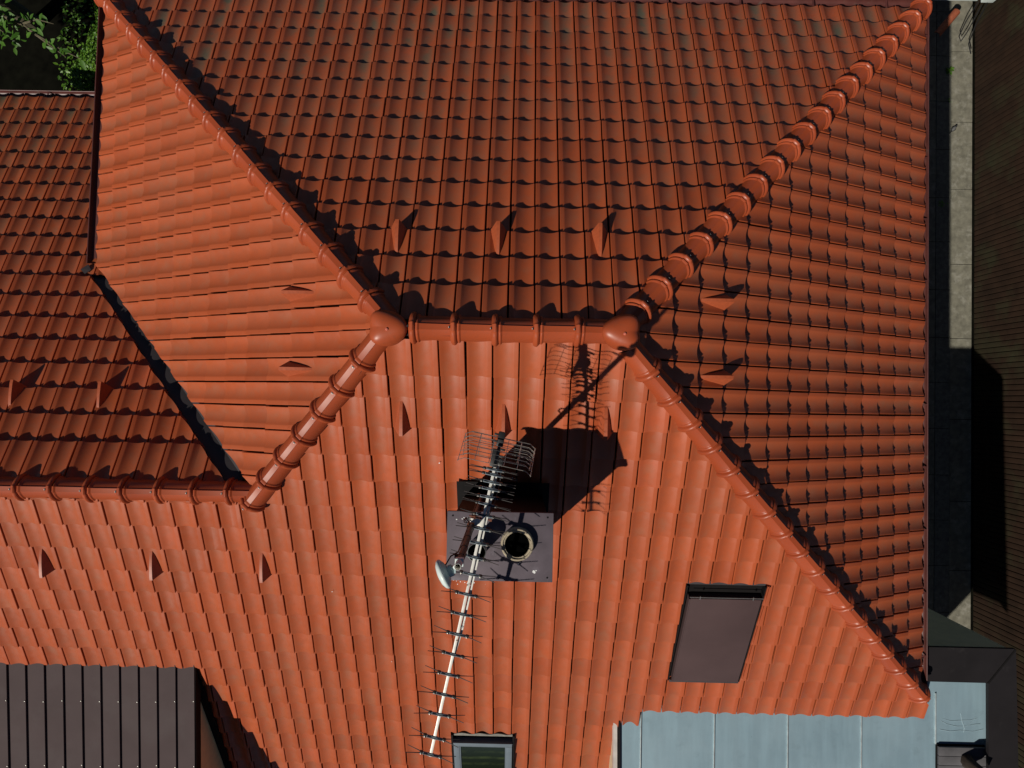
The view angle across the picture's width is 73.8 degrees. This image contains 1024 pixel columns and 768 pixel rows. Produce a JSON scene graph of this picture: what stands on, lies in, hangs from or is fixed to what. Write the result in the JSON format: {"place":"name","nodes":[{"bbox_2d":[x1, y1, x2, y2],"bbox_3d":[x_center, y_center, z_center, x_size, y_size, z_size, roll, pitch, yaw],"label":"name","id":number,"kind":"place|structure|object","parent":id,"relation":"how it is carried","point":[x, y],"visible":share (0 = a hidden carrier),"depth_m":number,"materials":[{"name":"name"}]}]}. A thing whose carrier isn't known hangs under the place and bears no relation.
{"place":"outdoors","nodes":[
{"label":"outdoors","id":0,"kind":"place"},
{"bbox_2d":[0,0,1023,767],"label":"ground","id":1,"kind":"structure","parent":0,"point":[30,66],"depth_m":14.87,"materials":[{"name":"green plant"}]},
{"bbox_2d":[0,0,85,69],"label":"tree","id":2,"kind":"object","parent":1,"relation":"on","point":[27,19],"visible":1,"depth_m":10.44,"materials":[{"name":"green plant"}]},
{"bbox_2d":[53,0,98,90],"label":"ground cover","id":3,"kind":"object","parent":1,"relation":"on","point":[75,40],"visible":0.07,"depth_m":14.82,"materials":[{"name":"green plant"}]},
{"bbox_2d":[68,2,98,90],"bbox_3d":[-6.799,-6.153,13.167,2.040,3.226,2.371,14,89,1],"label":"bush","id":4,"kind":"object","parent":1,"relation":"on","point":[79,72],"visible":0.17,"depth_m":11.99,"materials":[{"name":"green plant"}]},
{"bbox_2d":[0,0,932,767],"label":"house","id":5,"kind":"structure","parent":1,"relation":"on","point":[300,300],"depth_m":7.49,"materials":[{"name":"tile"}]},
{"bbox_2d":[445,497,483,570],"bbox_3d":[-0.309,1.055,5.124,0.131,2.853,0.100,1,89,0],"label":"antenna mast","id":6,"kind":"object","parent":5,"relation":"attached to","point":[463,548],"visible":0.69,"depth_m":4.33,"materials":[{"name":"metal"}]},
{"bbox_2d":[435,557,463,588],"bbox_3d":[-0.352,1.062,3.850,0.164,0.172,0.178,1,89,0],"label":"dish antenna","id":7,"kind":"object","parent":6,"relation":"attached to","point":[445,573],"visible":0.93,"depth_m":3.80,"materials":[{"name":"white metal"}]},
{"bbox_2d":[405,431,535,764],"bbox_3d":[-0.326,1.504,4.909,0.522,0.454,2.375,13,89,1],"label":"tv antenna","id":8,"kind":"object","parent":6,"relation":"attached to","point":[495,463],"visible":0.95,"depth_m":4.90,"materials":[{"name":"metal"}]},
{"bbox_2d":[609,608,1017,767],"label":"extension","id":9,"kind":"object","parent":1,"relation":"on","point":[972,680],"visible":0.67,"depth_m":8.70,"materials":[{"name":"metal"}]},
{"bbox_2d":[935,744,985,767],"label":"plank panel","id":10,"kind":"object","parent":9,"relation":"on","point":[948,755],"visible":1,"depth_m":8.63,"materials":[{"name":"grey wood"}]},
{"bbox_2d":[960,754,982,767],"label":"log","id":11,"kind":"object","parent":10,"relation":"on","point":[967,761],"visible":1,"depth_m":8.52,"materials":[{"name":"wood"}]},
{"bbox_2d":[973,0,1023,767],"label":"fence","id":12,"kind":"object","parent":1,"relation":"on","point":[995,13],"visible":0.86,"depth_m":13.73,"materials":[{"name":"brown wood"}]},
{"bbox_2d":[916,0,972,629],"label":"path","id":13,"kind":"structure","parent":0,"point":[949,442],"depth_m":14.54,"materials":[{"name":"concrete"}]},
{"bbox_2d":[934,9,959,36],"bbox_3d":[8.918,-7.402,13.961,0.150,0.143,0.585,40,89,1],"label":"downspout","id":14,"kind":"object","parent":13,"relation":"on","point":[948,21],"visible":1,"depth_m":13.94,"materials":[{"name":"metal"}]},
{"bbox_2d":[946,66,953,74],"bbox_3d":[9.397,-6.737,14.647,0.197,0.116,0.190,35,89,1],"label":"weed","id":15,"kind":"object","parent":13,"relation":"on","point":[949,70],"visible":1,"depth_m":14.64,"materials":[{"name":"green plant"}]},
{"bbox_2d":[943,0,994,2],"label":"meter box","id":16,"kind":"object","parent":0,"point":[987,1],"visible":0.87,"depth_m":13.48,"materials":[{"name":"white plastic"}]},
{"bbox_2d":[959,2,987,53],"bbox_3d":[9.291,-7.175,13.773,0.285,0.686,0.743,-9,89,0],"label":"cable","id":17,"kind":"object","parent":16,"relation":"hanging from","point":[971,24],"visible":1,"depth_m":13.79,"materials":[{"name":"black plastic"}]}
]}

